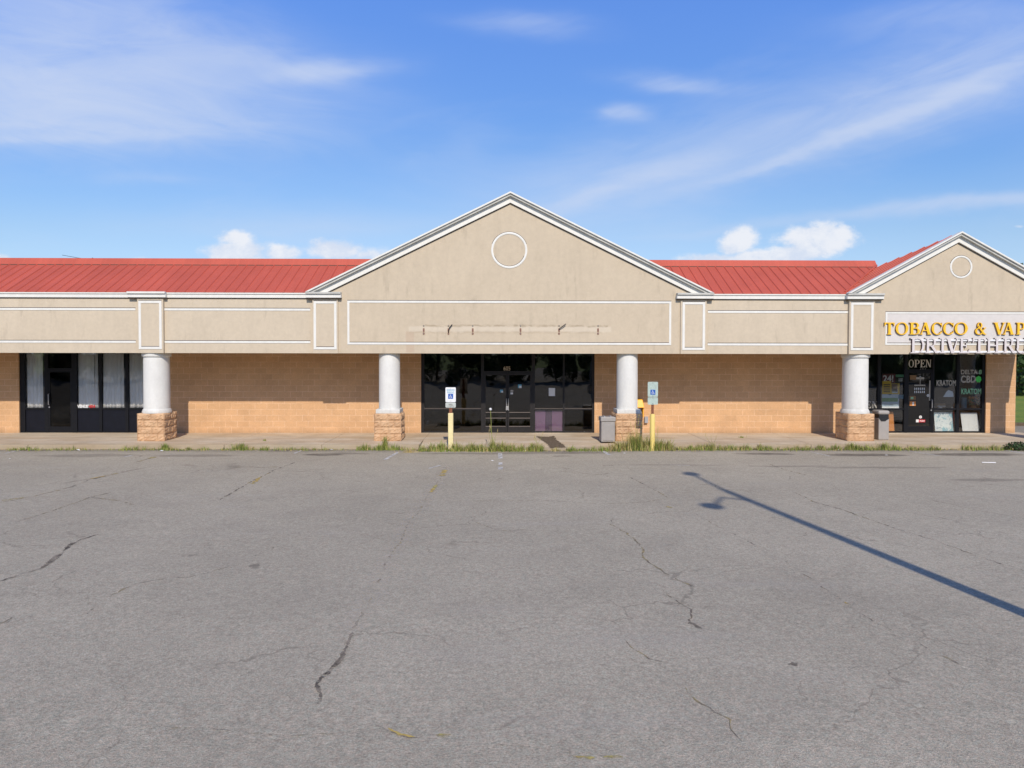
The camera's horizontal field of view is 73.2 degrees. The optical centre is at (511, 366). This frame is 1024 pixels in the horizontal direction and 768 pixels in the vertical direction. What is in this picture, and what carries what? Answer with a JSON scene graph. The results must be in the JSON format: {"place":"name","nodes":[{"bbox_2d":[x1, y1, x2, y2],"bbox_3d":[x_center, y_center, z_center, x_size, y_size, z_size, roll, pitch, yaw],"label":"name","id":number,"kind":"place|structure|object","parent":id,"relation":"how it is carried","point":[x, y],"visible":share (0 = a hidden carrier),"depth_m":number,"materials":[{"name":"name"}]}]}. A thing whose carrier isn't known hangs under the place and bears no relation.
{"place":"outdoors","nodes":[
{"label":"outdoors","id":0,"kind":"place"},
{"bbox_2d":[0,449,1023,767],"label":"parking lot","id":1,"kind":"structure","parent":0,"point":[530,623],"depth_m":7.18,"materials":[{"name":"grey asphalt"}]},
{"bbox_2d":[445,387,455,449],"bbox_3d":[-1.825,1.576,20.559,0.306,1.946,0.150,0,1,-1],"label":"parking sign","id":2,"kind":"object","parent":1,"relation":"on","point":[450,395],"visible":0.99,"depth_m":20.50,"materials":[{"name":"yellow metal"}]},
{"bbox_2d":[488,408,497,448],"bbox_3d":[-0.583,1.860,20.539,0.445,1.292,0.368,0,1,-19],"label":"weed","id":3,"kind":"object","parent":1,"relation":"on","point":[491,443],"visible":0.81,"depth_m":20.53,"materials":[{"name":"green plant"}]},
{"bbox_2d":[2,457,1004,758],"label":"pavement cracks","id":4,"kind":"object","parent":1,"relation":"on","point":[338,661],"visible":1,"depth_m":7.75,"materials":[{"name":"grey asphalt"}]},
{"bbox_2d":[5,449,1004,451],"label":"kerb dirt","id":5,"kind":"structure","parent":1,"relation":"on","point":[399,449],"depth_m":20.71,"materials":[{"name":"brown soil"}]},
{"bbox_2d":[382,435,388,449],"bbox_3d":[-3.813,2.265,20.729,0.446,0.472,0.475,1,2,40],"label":"weed","id":6,"kind":"object","parent":5,"relation":"on","point":[384,444],"visible":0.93,"depth_m":20.71,"materials":[{"name":"green plant"}]},
{"bbox_2d":[705,433,719,449],"bbox_3d":[6.070,2.254,20.828,0.466,0.520,0.283,0,1,11],"label":"weed","id":7,"kind":"object","parent":5,"relation":"on","point":[714,448],"visible":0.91,"depth_m":20.83,"materials":[{"name":"green plant"}]},
{"bbox_2d":[876,442,893,449],"bbox_3d":[11.284,2.378,20.894,0.549,0.286,0.484,0,1,-1],"label":"weed","id":8,"kind":"object","parent":5,"relation":"on","point":[884,445],"visible":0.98,"depth_m":20.86,"materials":[{"name":"green plant"}]},
{"bbox_2d":[1004,441,1023,450],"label":"shrub","id":9,"kind":"object","parent":5,"relation":"on","point":[1017,446],"visible":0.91,"depth_m":20.77,"materials":[{"name":"green plant"}]},
{"bbox_2d":[3,435,1012,451],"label":"grass","id":10,"kind":"structure","parent":1,"relation":"on","point":[512,448],"depth_m":20.61,"materials":[{"name":"green plant"}]},
{"bbox_2d":[8,450,1021,468],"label":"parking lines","id":11,"kind":"object","parent":1,"relation":"on","point":[500,455],"visible":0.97,"depth_m":19.57,"materials":[{"name":"paint"}]},
{"bbox_2d":[617,419,659,450],"bbox_3d":[3.723,1.956,20.603,1.339,1.116,1.117,0,1,-1],"label":"weed","id":12,"kind":"object","parent":1,"relation":"on","point":[640,444],"visible":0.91,"depth_m":20.64,"materials":[{"name":"green plant"}]},
{"bbox_2d":[648,382,657,450],"bbox_3d":[4.199,1.499,20.630,0.306,2.117,0.152,0,1,-1],"label":"parking sign","id":13,"kind":"object","parent":1,"relation":"on","point":[652,394],"visible":1,"depth_m":20.58,"materials":[{"name":"yellow metal"}]},
{"bbox_2d":[650,430,663,450],"bbox_3d":[4.292,2.126,20.629,0.570,0.771,0.450,1,1,33],"label":"weed","id":14,"kind":"object","parent":1,"relation":"on","point":[656,445],"visible":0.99,"depth_m":20.59,"materials":[{"name":"green plant"}]},
{"bbox_2d":[844,442,862,449],"bbox_3d":[10.267,2.375,20.919,0.637,0.288,0.377,0,1,-10],"label":"weed","id":15,"kind":"object","parent":1,"relation":"on","point":[852,445],"visible":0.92,"depth_m":20.89,"materials":[{"name":"green plant"}]},
{"bbox_2d":[0,432,1023,450],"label":"sidewalk","id":16,"kind":"structure","parent":0,"point":[194,441],"depth_m":21.89,"materials":[{"name":"concrete"}]},
{"bbox_2d":[0,191,1023,440],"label":"shopping center","id":17,"kind":"structure","parent":16,"relation":"on","point":[284,345],"depth_m":21.75,"materials":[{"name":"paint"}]},
{"bbox_2d":[27,353,42,407],"bbox_3d":[-16.502,0.445,23.795,0.662,1.940,0.088,0,1,-1],"label":"curtain","id":18,"kind":"object","parent":17,"relation":"hanging from","point":[34,380],"visible":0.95,"depth_m":23.79,"materials":[{"name":"fabric"}]},
{"bbox_2d":[25,408,44,432],"bbox_3d":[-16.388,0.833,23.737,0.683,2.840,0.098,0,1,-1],"label":"storefront lower panel","id":19,"kind":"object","parent":17,"relation":"in","point":[35,417],"depth_m":23.75,"materials":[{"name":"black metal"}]},
{"bbox_2d":[48,370,71,431],"bbox_3d":[-15.521,1.178,23.696,0.799,2.138,0.116,0,1,-1],"label":"door","id":20,"kind":"structure","parent":17,"relation":"in","point":[59,381],"depth_m":23.72,"materials":[{"name":"black glass"}]},
{"bbox_2d":[78,353,94,407],"bbox_3d":[-14.720,0.447,23.817,0.638,1.939,0.068,0,1,0],"label":"curtain","id":21,"kind":"object","parent":17,"relation":"hanging from","point":[86,377],"visible":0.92,"depth_m":23.81,"materials":[{"name":"fabric"}]},
{"bbox_2d":[78,405,94,407],"bbox_3d":[-14.655,1.356,23.753,0.615,0.112,0.004,0,1,-1],"label":"window lettering","id":22,"kind":"object","parent":17,"relation":"attached to","point":[90,406],"depth_m":23.75,"materials":[{"name":"white paint"}]},
{"bbox_2d":[77,408,99,432],"bbox_3d":[-14.568,0.835,23.759,0.786,2.840,0.098,0,1,-1],"label":"window","id":23,"kind":"structure","parent":17,"relation":"in","point":[88,418],"depth_m":23.77,"materials":[{"name":"black glass"}]},
{"bbox_2d":[95,353,98,407],"bbox_3d":[-14.364,0.448,23.846,0.114,1.941,0.026,0,1,-5],"label":"curtain","id":24,"kind":"object","parent":17,"relation":"hanging from","point":[96,382],"visible":0.94,"depth_m":23.84,"materials":[{"name":"fabric"}]},
{"bbox_2d":[103,353,123,407],"bbox_3d":[-13.799,0.448,23.826,0.800,1.939,0.076,0,1,-2],"label":"curtain","id":25,"kind":"object","parent":17,"relation":"hanging from","point":[113,380],"visible":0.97,"depth_m":23.82,"materials":[{"name":"fabric"}]},
{"bbox_2d":[102,408,125,432],"bbox_3d":[-13.700,0.836,23.770,0.821,2.840,0.098,0,1,-1],"label":"window","id":26,"kind":"structure","parent":17,"relation":"in","point":[114,421],"depth_m":23.78,"materials":[{"name":"black glass"}]},
{"bbox_2d":[129,353,142,407],"bbox_3d":[-12.991,0.449,23.837,0.593,1.938,0.087,0,1,-1],"label":"curtain","id":27,"kind":"object","parent":17,"relation":"hanging from","point":[136,378],"visible":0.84,"depth_m":23.83,"materials":[{"name":"fabric"}]},
{"bbox_2d":[129,408,142,432],"bbox_3d":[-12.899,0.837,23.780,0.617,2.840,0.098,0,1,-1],"label":"storefront lower panel","id":28,"kind":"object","parent":17,"relation":"in","point":[133,412],"depth_m":23.79,"materials":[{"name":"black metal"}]},
{"bbox_2d":[424,353,480,432],"bbox_3d":[-2.054,0.851,23.912,1.986,2.840,0.098,0,1,-1],"label":"window","id":29,"kind":"structure","parent":17,"relation":"in","point":[461,371],"depth_m":23.90,"materials":[{"name":"black glass"}]},
{"bbox_2d":[484,373,506,431],"bbox_3d":[-0.565,1.237,23.880,0.805,2.058,0.116,0,1,-1],"label":"door","id":30,"kind":"structure","parent":17,"relation":"in","point":[496,400],"depth_m":23.90,"materials":[{"name":"black glass"}]},
{"bbox_2d":[508,373,531,431],"bbox_3d":[0.265,1.239,23.890,0.835,2.058,0.116,0,1,-1],"label":"door","id":31,"kind":"structure","parent":17,"relation":"in","point":[519,402],"depth_m":23.92,"materials":[{"name":"black glass"}]},
{"bbox_2d":[535,410,544,430],"bbox_3d":[0.986,1.880,24.024,0.357,0.732,0.006,0,1,-1],"label":"display board","id":32,"kind":"object","parent":17,"relation":"attached to","point":[539,420],"visible":1,"depth_m":24.02,"materials":[{"name":"paper"}]},
{"bbox_2d":[546,410,551,430],"bbox_3d":[1.278,1.881,24.037,0.209,0.733,0.006,0,1,-1],"label":"display board","id":33,"kind":"object","parent":17,"relation":"attached to","point":[548,420],"visible":1,"depth_m":24.03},
{"bbox_2d":[535,354,562,432],"bbox_3d":[1.279,0.856,23.953,0.989,2.840,0.098,0,1,-1],"label":"window","id":34,"kind":"structure","parent":17,"relation":"in","point":[548,367],"depth_m":23.93,"materials":[{"name":"black glass"}]},
{"bbox_2d":[549,388,554,395],"bbox_3d":[1.384,0.867,23.940,0.217,0.278,0.006,0,1,-1],"label":"notice","id":35,"kind":"object","parent":17,"relation":"attached to","point":[551,391],"visible":1,"depth_m":23.94,"materials":[{"name":"paper"}]},
{"bbox_2d":[552,410,562,430],"bbox_3d":[1.578,1.881,24.031,0.374,0.733,0.006,0,1,-1],"label":"display board","id":36,"kind":"object","parent":17,"relation":"attached to","point":[557,420],"visible":1,"depth_m":24.03,"materials":[{"name":"paper"}]},
{"bbox_2d":[565,354,591,432],"bbox_3d":[2.300,0.857,23.965,0.973,2.840,0.098,0,1,-1],"label":"window","id":37,"kind":"structure","parent":17,"relation":"in","point":[578,367],"depth_m":23.96,"materials":[{"name":"black glass"}]},
{"bbox_2d":[638,399,643,416],"bbox_3d":[4.367,1.407,23.745,0.323,0.623,0.313,0,1,-1],"label":"wall phone hood","id":38,"kind":"object","parent":17,"relation":"attached to","point":[640,405],"depth_m":23.65,"materials":[{"name":"yellow plastic"}]},
{"bbox_2d":[882,381,890,393],"bbox_3d":[13.084,0.716,24.090,0.308,0.454,0.008,0,1,-1],"label":"poster","id":39,"kind":"object","parent":17,"relation":"attached to","point":[886,387],"visible":1,"depth_m":24.09,"materials":[{"name":"yellow paper"}]},
{"bbox_2d":[882,374,894,382],"bbox_3d":[13.154,0.397,24.090,0.457,0.323,0.008,0,1,-1],"label":"poster","id":40,"kind":"object","parent":17,"relation":"attached to","point":[888,377],"visible":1,"depth_m":24.09,"materials":[{"name":"paper"}]},
{"bbox_2d":[882,394,898,407],"bbox_3d":[13.223,1.199,24.109,0.598,0.495,0.008,0,1,-1],"label":"poster","id":41,"kind":"object","parent":17,"relation":"attached to","point":[890,400],"visible":1,"depth_m":24.11,"materials":[{"name":"multicoloured paper"}]},
{"bbox_2d":[889,412,893,430],"bbox_3d":[13.205,1.929,24.267,0.450,0.703,0.112,0,1,-1],"label":"display board","id":42,"kind":"object","parent":17,"relation":"attached to","point":[891,422],"visible":0.36,"depth_m":24.26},
{"bbox_2d":[881,408,903,432],"bbox_3d":[13.262,0.871,24.099,0.843,2.840,0.098,0,1,-1],"label":"window","id":43,"kind":"structure","parent":17,"relation":"in","point":[881,408],"depth_m":24.07,"materials":[{"name":"black glass"}]},
{"bbox_2d":[891,383,899,393],"bbox_3d":[13.395,0.760,24.101,0.290,0.385,0.008,0,1,-1],"label":"poster","id":44,"kind":"object","parent":17,"relation":"attached to","point":[895,388],"visible":1,"depth_m":24.10,"materials":[{"name":"grey paper"}]},
{"bbox_2d":[896,377,903,382],"bbox_3d":[13.550,0.450,24.096,0.299,0.184,0.008,0,1,-1],"label":"poster","id":45,"kind":"object","parent":17,"relation":"attached to","point":[900,379],"visible":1,"depth_m":24.09,"materials":[{"name":"paper"}]},
{"bbox_2d":[910,375,915,379],"bbox_3d":[13.991,0.366,24.065,0.220,0.157,0.006,0,1,-1],"label":"notice","id":46,"kind":"object","parent":17,"relation":"attached to","point":[912,377],"visible":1,"depth_m":24.06,"materials":[{"name":"brown paper"}]},
{"bbox_2d":[910,401,915,405],"bbox_3d":[13.985,1.278,24.084,0.211,0.148,0.008,0,1,-1],"label":"notice","id":47,"kind":"object","parent":17,"relation":"attached to","point":[912,403],"visible":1,"depth_m":24.08,"materials":[{"name":"paper"}]},
{"bbox_2d":[914,377,924,392],"bbox_3d":[14.224,0.631,24.067,0.380,0.550,0.004,0,1,-1],"label":"hours decal","id":48,"kind":"object","parent":17,"relation":"attached to","point":[919,385],"visible":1,"depth_m":24.07,"materials":[{"name":"grey plastic"}]},
{"bbox_2d":[909,360,930,366],"bbox_3d":[14.234,-0.122,24.075,0.797,0.272,0.010,0,1,-1],"label":"open sign","id":49,"kind":"object","parent":17,"relation":"attached to","point":[921,363],"visible":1,"depth_m":24.07,"materials":[{"name":"beige plastic"}]},
{"bbox_2d":[907,371,932,431],"bbox_3d":[14.218,1.217,24.059,0.877,2.138,0.116,0,1,-1],"label":"door","id":50,"kind":"structure","parent":17,"relation":"in","point":[923,407],"depth_m":24.09,"materials":[{"name":"black glass"}]},
{"bbox_2d":[934,412,953,430],"bbox_3d":[15.185,1.939,24.271,0.654,0.688,0.112,0,1,-1],"label":"display board","id":51,"kind":"object","parent":17,"relation":"attached to","point":[943,421],"visible":1,"depth_m":24.27,"materials":[{"name":"white paper"}]},
{"bbox_2d":[934,408,955,432],"bbox_3d":[15.121,0.874,24.122,0.810,2.840,0.098,0,1,-1],"label":"window","id":52,"kind":"structure","parent":17,"relation":"in","point":[934,408],"depth_m":24.10,"materials":[{"name":"black glass"}]},
{"bbox_2d":[936,380,955,385],"bbox_3d":[15.168,0.559,24.099,0.687,0.210,0.004,0,1,-1],"label":"window lettering","id":53,"kind":"object","parent":17,"relation":"attached to","point":[947,381],"depth_m":24.10,"materials":[{"name":"grey plastic"}]},
{"bbox_2d":[943,390,953,396],"bbox_3d":[15.255,0.927,24.126,0.370,0.245,0.004,0,1,-1],"label":"cutout","id":54,"kind":"object","parent":17,"relation":"attached to","point":[948,393],"visible":1,"depth_m":24.12},
{"bbox_2d":[884,322,1023,334],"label":"shop sign","id":55,"kind":"object","parent":17,"relation":"attached to","point":[998,330],"visible":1,"depth_m":21.70,"materials":[{"name":"plastic"}]},
{"bbox_2d":[910,338,1023,352],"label":"shop sign","id":56,"kind":"object","parent":17,"relation":"attached to","point":[961,340],"visible":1,"depth_m":21.71,"materials":[{"name":"white paint"}]},
{"bbox_2d":[960,413,978,430],"bbox_3d":[16.125,1.949,24.283,0.650,0.671,0.112,0,1,-1],"label":"display board","id":57,"kind":"object","parent":17,"relation":"attached to","point":[969,422],"visible":1,"depth_m":24.28,"materials":[{"name":"white paint"}]},
{"bbox_2d":[959,408,981,432],"bbox_3d":[16.011,0.875,24.133,0.819,2.840,0.098,0,1,-1],"label":"window","id":58,"kind":"structure","parent":17,"relation":"in","point":[959,408],"depth_m":24.11,"materials":[{"name":"black glass"}]},
{"bbox_2d":[961,389,980,393],"bbox_3d":[16.049,0.852,24.116,0.705,0.201,0.004,0,1,-1],"label":"window lettering","id":59,"kind":"object","parent":17,"relation":"attached to","point":[969,391],"depth_m":24.11,"materials":[{"name":"green plastic"}]},
{"bbox_2d":[961,376,981,382],"bbox_3d":[16.042,0.424,24.106,0.726,0.253,0.005,0,1,-1],"label":"window lettering","id":60,"kind":"object","parent":17,"relation":"attached to","point":[978,379],"depth_m":24.10,"materials":[{"name":"grey plastic"}]},
{"bbox_2d":[961,370,981,373],"bbox_3d":[16.045,0.175,24.101,0.732,0.158,0.004,0,1,-1],"label":"window lettering","id":61,"kind":"object","parent":17,"relation":"attached to","point":[971,372],"depth_m":24.10,"materials":[{"name":"grey plastic"}]},
{"bbox_3d":[15.560,1.878,24.663,1.685,0.798,0.330,0,1,-1],"label":"display shelf","id":62,"kind":"object","parent":17,"relation":"in","visible":0},
{"bbox_2d":[934,403,945,407],"bbox_3d":[15.223,1.386,24.542,0.300,0.190,0.162,0,1,-1],"label":"carton","id":63,"kind":"object","parent":62,"relation":"on","point":[937,405],"visible":0.82,"depth_m":24.46,"materials":[{"name":"cardboard"}]},
{"bbox_2d":[961,397,966,407],"bbox_3d":[16.084,1.282,24.552,0.200,0.400,0.200,0,1,-1],"label":"vase","id":64,"kind":"object","parent":62,"relation":"on","point":[964,402],"visible":0.93,"depth_m":24.49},
{"bbox_2d":[969,396,978,407],"bbox_3d":[16.438,1.262,24.556,0.392,0.442,0.205,0,1,-1],"label":"flower pot","id":65,"kind":"object","parent":62,"relation":"on","point":[973,401],"visible":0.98,"depth_m":24.53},
{"bbox_2d":[536,436,564,447],"bbox_3d":[1.212,2.371,21.911,0.655,0.115,2.102,0,1,-7],"label":"soil patch","id":66,"kind":"object","parent":16,"relation":"on","point":[551,441],"visible":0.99,"depth_m":21.72,"materials":[{"name":"brown soil"}]},
{"bbox_2d":[599,415,615,441],"bbox_3d":[2.987,1.932,21.695,0.470,0.799,0.440,0,1,-3],"label":"litter bin","id":67,"kind":"object","parent":16,"relation":"on","point":[606,428],"visible":1,"depth_m":21.49,"materials":[{"name":"grey plastic"}]},
{"bbox_2d":[872,410,888,439],"bbox_3d":[11.913,1.863,22.303,0.370,0.940,0.430,0,1,-1],"label":"litter bin","id":68,"kind":"object","parent":16,"relation":"on","point":[881,424],"visible":0.9,"depth_m":22.11,"materials":[{"name":"grey plastic"}]},
{"bbox_2d":[0,0,1023,266],"label":"sky","id":69,"kind":"structure","parent":0,"point":[881,132],"materials":[{"name":"blue"}]},
{"bbox_2d":[1015,395,1023,421],"bbox_3d":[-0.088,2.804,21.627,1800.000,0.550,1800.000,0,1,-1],"label":"ground","id":70,"kind":"structure","parent":0,"point":[1019,408],"depth_m":37.13,"materials":[{"name":"green plant"}]},
{"bbox_2d":[1015,422,1023,425],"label":"kerb","id":71,"kind":"structure","parent":70,"relation":"on","point":[1019,423],"depth_m":27.87,"materials":[{"name":"concrete"}]},
{"bbox_2d":[1016,354,1023,395],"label":"tree","id":72,"kind":"object","parent":70,"relation":"on","point":[1020,375],"visible":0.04,"depth_m":47.96,"materials":[{"name":"green plant"}]},
{"bbox_2d":[1015,426,1023,432],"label":"driveway","id":73,"kind":"structure","parent":0,"point":[1019,429],"depth_m":26.56,"materials":[{"name":"concrete"}]}
]}

